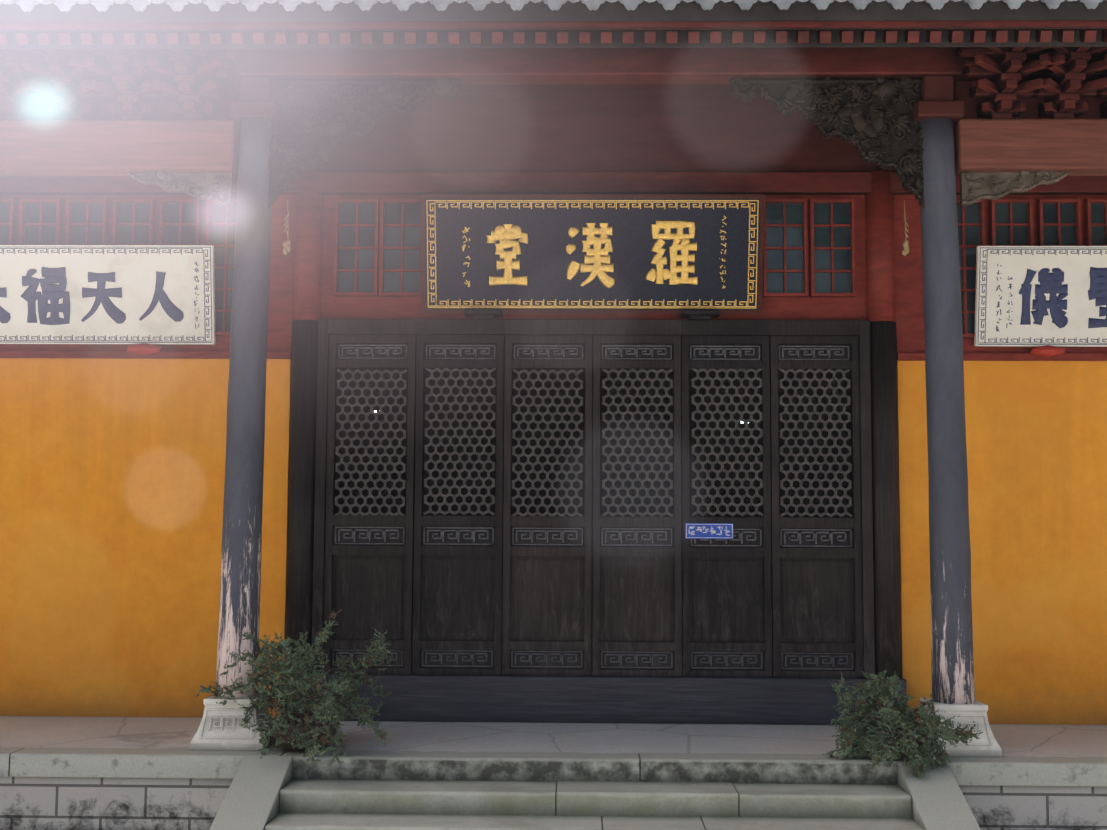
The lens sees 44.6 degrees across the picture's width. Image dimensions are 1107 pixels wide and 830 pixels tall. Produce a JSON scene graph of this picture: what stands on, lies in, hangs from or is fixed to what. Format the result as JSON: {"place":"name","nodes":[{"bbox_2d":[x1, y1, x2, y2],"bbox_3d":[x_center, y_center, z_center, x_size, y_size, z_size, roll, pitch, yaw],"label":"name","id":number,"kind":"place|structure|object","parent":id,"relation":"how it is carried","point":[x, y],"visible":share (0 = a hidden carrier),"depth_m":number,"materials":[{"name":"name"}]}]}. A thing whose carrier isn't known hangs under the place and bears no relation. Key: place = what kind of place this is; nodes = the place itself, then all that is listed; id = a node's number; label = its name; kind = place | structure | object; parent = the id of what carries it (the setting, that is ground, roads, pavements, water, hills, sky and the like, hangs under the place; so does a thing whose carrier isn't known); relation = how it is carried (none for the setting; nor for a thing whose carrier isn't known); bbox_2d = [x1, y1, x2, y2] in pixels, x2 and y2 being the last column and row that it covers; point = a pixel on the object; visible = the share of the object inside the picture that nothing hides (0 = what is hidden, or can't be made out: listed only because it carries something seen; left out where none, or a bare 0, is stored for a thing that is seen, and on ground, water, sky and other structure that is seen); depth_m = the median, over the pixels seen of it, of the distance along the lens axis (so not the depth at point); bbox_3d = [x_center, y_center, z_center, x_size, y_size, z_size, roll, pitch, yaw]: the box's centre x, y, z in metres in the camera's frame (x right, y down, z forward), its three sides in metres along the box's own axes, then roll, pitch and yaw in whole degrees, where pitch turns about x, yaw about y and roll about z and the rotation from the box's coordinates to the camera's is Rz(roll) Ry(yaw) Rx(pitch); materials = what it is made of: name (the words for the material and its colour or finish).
{"place":"outdoors","nodes":[
{"label":"outdoors","id":0,"kind":"place"},
{"bbox_2d":[216,118,272,697],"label":"porch column","id":1,"kind":"structure","parent":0,"point":[239,608],"depth_m":9.92,"materials":[{"name":"grey wood"}]},
{"bbox_2d":[0,119,1106,175],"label":"beam","id":2,"kind":"structure","parent":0,"point":[1074,147],"depth_m":10.09,"materials":[{"name":"red wood"}]},
{"bbox_2d":[128,171,232,206],"bbox_3d":[-2.814,-1.700,10.160,0.787,0.294,0.094,0,-5,1],"label":"carved bracket","id":3,"kind":"object","parent":2,"relation":"attached to","point":[217,188],"depth_m":10.15,"materials":[{"name":"grey wood"}]},
{"bbox_2d":[0,47,1106,119],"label":"dougong bracket sets","id":4,"kind":"object","parent":2,"relation":"on","point":[1070,69],"depth_m":9.92,"materials":[{"name":"red wood"}]},
{"bbox_2d":[960,170,1068,204],"bbox_3d":[3.428,-1.698,10.031,0.788,0.264,0.094,0,-5,1],"label":"carved bracket","id":5,"kind":"object","parent":2,"relation":"attached to","point":[976,187],"depth_m":10.03,"materials":[{"name":"grey wood"}]},
{"bbox_2d":[0,0,1106,22],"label":"roof tiles","id":6,"kind":"object","parent":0,"point":[682,10],"depth_m":8.90,"materials":[{"name":"grey tile"}]},
{"bbox_2d":[0,20,1106,30],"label":"eave board","id":7,"kind":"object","parent":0,"point":[513,25],"depth_m":8.92,"materials":[{"name":"wood"}]},
{"bbox_2d":[0,81,1106,120],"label":"bracket board","id":8,"kind":"object","parent":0,"point":[962,93],"depth_m":10.27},
{"bbox_2d":[19,47,1106,84],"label":"eave beam","id":9,"kind":"structure","parent":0,"point":[504,66],"depth_m":10.07,"materials":[{"name":"red wood"}]},
{"bbox_2d":[425,199,759,309],"bbox_3d":[0.321,-1.343,11.292,2.780,0.908,0.256,0,-5,1],"label":"hall name plaque","id":10,"kind":"object","parent":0,"point":[544,257],"depth_m":11.27,"materials":[{"name":"black paint"}]},
{"bbox_2d":[265,779,923,829],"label":"stone steps","id":11,"kind":"structure","parent":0,"point":[319,804],"depth_m":8.86,"materials":[{"name":"stone"}]},
{"bbox_2d":[462,216,726,287],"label":"chinese characters","id":12,"kind":"object","parent":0,"point":[507,235],"depth_m":11.26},
{"bbox_2d":[919,118,974,703],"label":"porch column","id":13,"kind":"structure","parent":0,"point":[952,662],"depth_m":9.81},
{"bbox_2d":[296,168,894,170],"bbox_3d":[0.326,-2.288,10.905,5.300,0.310,1.280,0,-5,1],"label":"beam end","id":14,"kind":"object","parent":13,"relation":"on","point":[889,169],"depth_m":11.45,"materials":[{"name":"red wood"}]},
{"bbox_2d":[268,77,459,207],"bbox_3d":[-1.455,-2.065,10.153,1.490,1.045,0.114,0,-5,1],"label":"carved corner bracket","id":15,"kind":"object","parent":14,"relation":"attached to","point":[315,124],"depth_m":10.15,"materials":[{"name":"grey wood"}]},
{"bbox_2d":[283,200,290,255],"bbox_3d":[-1.994,-1.399,10.105,0.062,0.420,0.034,0,-5,1],"label":"hanging ornament","id":16,"kind":"object","parent":15,"relation":"hanging from","point":[286,246],"depth_m":10.09,"materials":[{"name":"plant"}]},
{"bbox_2d":[230,75,963,126],"bbox_3d":[0.311,-2.360,10.168,5.440,0.330,0.340,0,-5,1],"label":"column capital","id":17,"kind":"object","parent":14,"relation":"on","point":[937,101],"depth_m":10.04,"materials":[{"name":"wood"}]},
{"bbox_2d":[730,76,923,208],"bbox_3d":[2.083,-2.048,10.079,1.512,1.034,0.113,0,-5,1],"label":"carved bracket","id":18,"kind":"object","parent":14,"relation":"attached to","point":[872,120],"depth_m":10.07,"materials":[{"name":"grey wood"}]},
{"bbox_2d":[902,200,908,255],"bbox_3d":[2.609,-1.383,10.009,0.052,0.420,0.034,0,-5,1],"label":"hanging tassel","id":19,"kind":"object","parent":18,"relation":"hanging from","point":[905,251],"depth_m":9.99,"materials":[{"name":"fabric"}]},
{"label":"courtyard ground","id":20,"kind":"structure","parent":0,"visible":0},
{"bbox_2d":[209,756,292,829],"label":"stair side slab","id":21,"kind":"structure","parent":20,"relation":"on","point":[251,798],"depth_m":8.87,"materials":[{"name":"grey stone"}]},
{"bbox_2d":[0,751,1106,829],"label":"platform core blocks","id":22,"kind":"structure","parent":20,"relation":"on","point":[58,803],"depth_m":9.34,"materials":[{"name":"grey stone"}]},
{"bbox_2d":[0,716,1106,757],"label":"porch floor","id":23,"kind":"structure","parent":22,"relation":"on","point":[1052,740],"depth_m":10.27,"materials":[{"name":"stone"}]},
{"bbox_2d":[190,695,275,749],"bbox_3d":[-2.313,2.224,9.837,0.524,0.350,0.524,0,-5,1],"label":"column base","id":24,"kind":"object","parent":23,"relation":"on","point":[220,728],"depth_m":9.62,"materials":[{"name":"white stone"}]},
{"bbox_2d":[285,171,322,673],"bbox_3d":[-2.103,0.225,11.406,0.250,4.600,0.250,0,-5,1],"label":"door-side post","id":25,"kind":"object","parent":23,"relation":"on","point":[307,279],"depth_m":11.33,"materials":[{"name":"black wood"}]},
{"bbox_2d":[269,715,339,751],"bbox_3d":[-1.786,2.287,9.681,0.504,0.205,0.504,0,-5,1],"label":"plant pot","id":26,"kind":"object","parent":23,"relation":"on","point":[286,745],"depth_m":9.50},
{"bbox_2d":[196,609,396,764],"bbox_3d":[-1.840,1.945,9.578,1.455,1.101,1.718,0,-5,1],"label":"shrub","id":27,"kind":"object","parent":26,"relation":"in","point":[347,682],"depth_m":9.40,"materials":[{"name":"green plant"}]},
{"bbox_2d":[0,358,1106,724],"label":"ochre wall","id":28,"kind":"structure","parent":23,"relation":"on","point":[112,476],"depth_m":11.29,"materials":[{"name":"paint"}]},
{"bbox_2d":[0,195,1106,360],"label":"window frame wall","id":29,"kind":"structure","parent":28,"relation":"on","point":[910,327],"depth_m":11.45,"materials":[{"name":"paint"}]},
{"bbox_2d":[126,343,161,354],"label":"side plaque pegs","id":30,"kind":"object","parent":29,"relation":"attached to","point":[143,348],"depth_m":11.34,"materials":[{"name":"red wood"}]},
{"bbox_2d":[0,172,1106,194],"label":"beam","id":31,"kind":"structure","parent":29,"relation":"on","point":[765,183],"depth_m":11.46,"materials":[{"name":"red paint"}]},
{"bbox_2d":[238,91,954,171],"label":"board wall","id":32,"kind":"structure","parent":31,"relation":"on","point":[631,131],"depth_m":11.56,"materials":[{"name":"red wood"}]},
{"bbox_2d":[0,198,1106,337],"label":"red window frames","id":33,"kind":"structure","parent":29,"relation":"attached to","point":[11,224],"depth_m":11.43,"materials":[{"name":"red wood"}]},
{"bbox_2d":[0,245,215,343],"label":"sign board","id":34,"kind":"object","parent":33,"relation":"attached to","point":[134,268],"depth_m":11.36,"materials":[{"name":"white wood"}]},
{"bbox_2d":[0,261,199,328],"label":"sign lettering","id":35,"kind":"object","parent":34,"relation":"attached to","point":[53,292],"depth_m":11.36,"materials":[{"name":"blue"}]},
{"bbox_2d":[0,203,1104,333],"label":"window glass panes","id":36,"kind":"object","parent":33,"relation":"in","point":[774,238],"depth_m":11.48,"materials":[{"name":"glass"}]},
{"bbox_2d":[421,194,764,313],"bbox_3d":[0.321,-1.343,11.288,2.850,0.980,0.288,0,-5,1],"label":"hall name plaque frame","id":37,"kind":"object","parent":33,"relation":"attached to","point":[761,197],"depth_m":11.22,"materials":[{"name":"gold metal"}]},
{"bbox_2d":[974,246,1106,346],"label":"sign board","id":38,"kind":"object","parent":29,"relation":"attached to","point":[1074,263],"depth_m":11.20,"materials":[{"name":"white wood"}]},
{"bbox_2d":[996,264,1106,331],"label":"sign lettering","id":39,"kind":"object","parent":38,"relation":"attached to","point":[1051,284],"depth_m":11.19,"materials":[{"name":"blue"}]},
{"bbox_2d":[1029,345,1065,356],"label":"side plaque pegs","id":40,"kind":"object","parent":29,"relation":"attached to","point":[1047,351],"depth_m":11.18,"materials":[{"name":"red wood"}]},
{"bbox_2d":[311,319,874,678],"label":"door jambs","id":41,"kind":"structure","parent":28,"relation":"attached to","point":[592,327],"depth_m":11.30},
{"bbox_2d":[463,310,720,319],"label":"sign supports","id":42,"kind":"object","parent":41,"relation":"on","point":[689,314],"depth_m":11.25,"materials":[{"name":"black wood"}]},
{"bbox_2d":[323,335,862,677],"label":"door frames","id":43,"kind":"structure","parent":41,"relation":"attached to","point":[716,599],"depth_m":11.21,"materials":[{"name":"black wood"}]},
{"bbox_2d":[334,368,851,516],"bbox_3d":[0.326,0.228,11.295,4.311,1.266,0.040,0,-5,1],"label":"door lattice","id":44,"kind":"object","parent":43,"relation":"in","point":[642,419],"depth_m":11.28,"materials":[{"name":"black wood"}]},
{"bbox_2d":[332,344,853,669],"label":"carved door panels","id":45,"kind":"object","parent":43,"relation":"attached to","point":[576,531],"depth_m":11.24,"materials":[{"name":"black wood"}]},
{"bbox_2d":[685,523,733,538],"bbox_3d":[1.291,0.962,11.184,0.400,0.130,0.012,0,-5,1],"label":"door plaque","id":46,"kind":"object","parent":43,"relation":"attached to","point":[709,530],"depth_m":11.18,"materials":[{"name":"blue metal"}]},
{"bbox_2d":[335,369,850,517],"bbox_3d":[0.329,0.236,11.391,4.332,1.240,0.002,0,-5,1],"label":"lattice backing","id":47,"kind":"object","parent":41,"relation":"attached to","point":[603,442],"depth_m":11.39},
{"bbox_2d":[280,674,906,724],"bbox_3d":[0.314,2.333,11.089,5.120,0.370,0.140,0,-5,1],"label":"door threshold","id":48,"kind":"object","parent":23,"relation":"on","point":[616,699],"depth_m":11.02,"materials":[{"name":"black wood"}]},
{"bbox_2d":[334,341,852,676],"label":"door gaps","id":49,"kind":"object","parent":23,"relation":"on","point":[592,475],"depth_m":11.62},
{"bbox_2d":[865,170,901,678],"bbox_3d":[2.756,0.242,11.304,0.250,4.600,0.250,0,-5,1],"label":"door-side post","id":50,"kind":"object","parent":23,"relation":"on","point":[880,257],"depth_m":11.21,"materials":[{"name":"black wood"}]},
{"bbox_2d":[918,698,1001,756],"bbox_3d":[2.886,2.243,9.728,0.524,0.350,0.524,0,-5,1],"label":"column base","id":51,"kind":"object","parent":23,"relation":"on","point":[986,744],"depth_m":9.52,"materials":[{"name":"white stone"}]},
{"bbox_2d":[0,747,1106,786],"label":"stone platform","id":52,"kind":"structure","parent":22,"relation":"on","point":[225,764],"depth_m":9.34,"materials":[{"name":"grey stone"}]},
{"bbox_2d":[282,750,903,784],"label":"stone step","id":53,"kind":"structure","parent":22,"relation":"on","point":[613,767],"depth_m":9.29,"materials":[{"name":"grey stone"}]},
{"bbox_2d":[856,722,926,759],"bbox_3d":[2.381,2.291,9.474,0.504,0.205,0.504,0,-5,1],"label":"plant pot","id":54,"kind":"object","parent":22,"relation":"on","point":[902,756],"depth_m":9.27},
{"bbox_2d":[823,670,982,777],"bbox_3d":[2.335,2.122,9.293,0.980,0.729,0.969,4,-6,-37],"label":"shrub","id":55,"kind":"object","parent":54,"relation":"in","point":[873,751],"depth_m":9.26,"materials":[{"name":"green plant"}]},
{"bbox_2d":[898,761,980,829],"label":"stair side slab","id":56,"kind":"structure","parent":20,"relation":"on","point":[939,801],"depth_m":8.80,"materials":[{"name":"grey stone"}]},
{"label":"hall walls","id":57,"kind":"object","parent":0,"visible":0},
{"bbox_2d":[0,27,1106,30],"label":"roof deck boards","id":58,"kind":"object","parent":57,"relation":"on","point":[554,28],"depth_m":8.93,"materials":[{"name":"wood"}]},
{"bbox_2d":[0,29,1106,48],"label":"eave rafters","id":59,"kind":"object","parent":58,"relation":"attached to","point":[867,36],"depth_m":8.98,"materials":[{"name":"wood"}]},
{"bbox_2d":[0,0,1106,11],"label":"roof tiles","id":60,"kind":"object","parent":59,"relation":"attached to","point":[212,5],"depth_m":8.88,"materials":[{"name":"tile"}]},
{"bbox_2d":[238,84,954,91],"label":"porch ceiling boards","id":61,"kind":"object","parent":59,"relation":"attached to","point":[596,87],"depth_m":11.49,"materials":[{"name":"red wood"}]}
]}

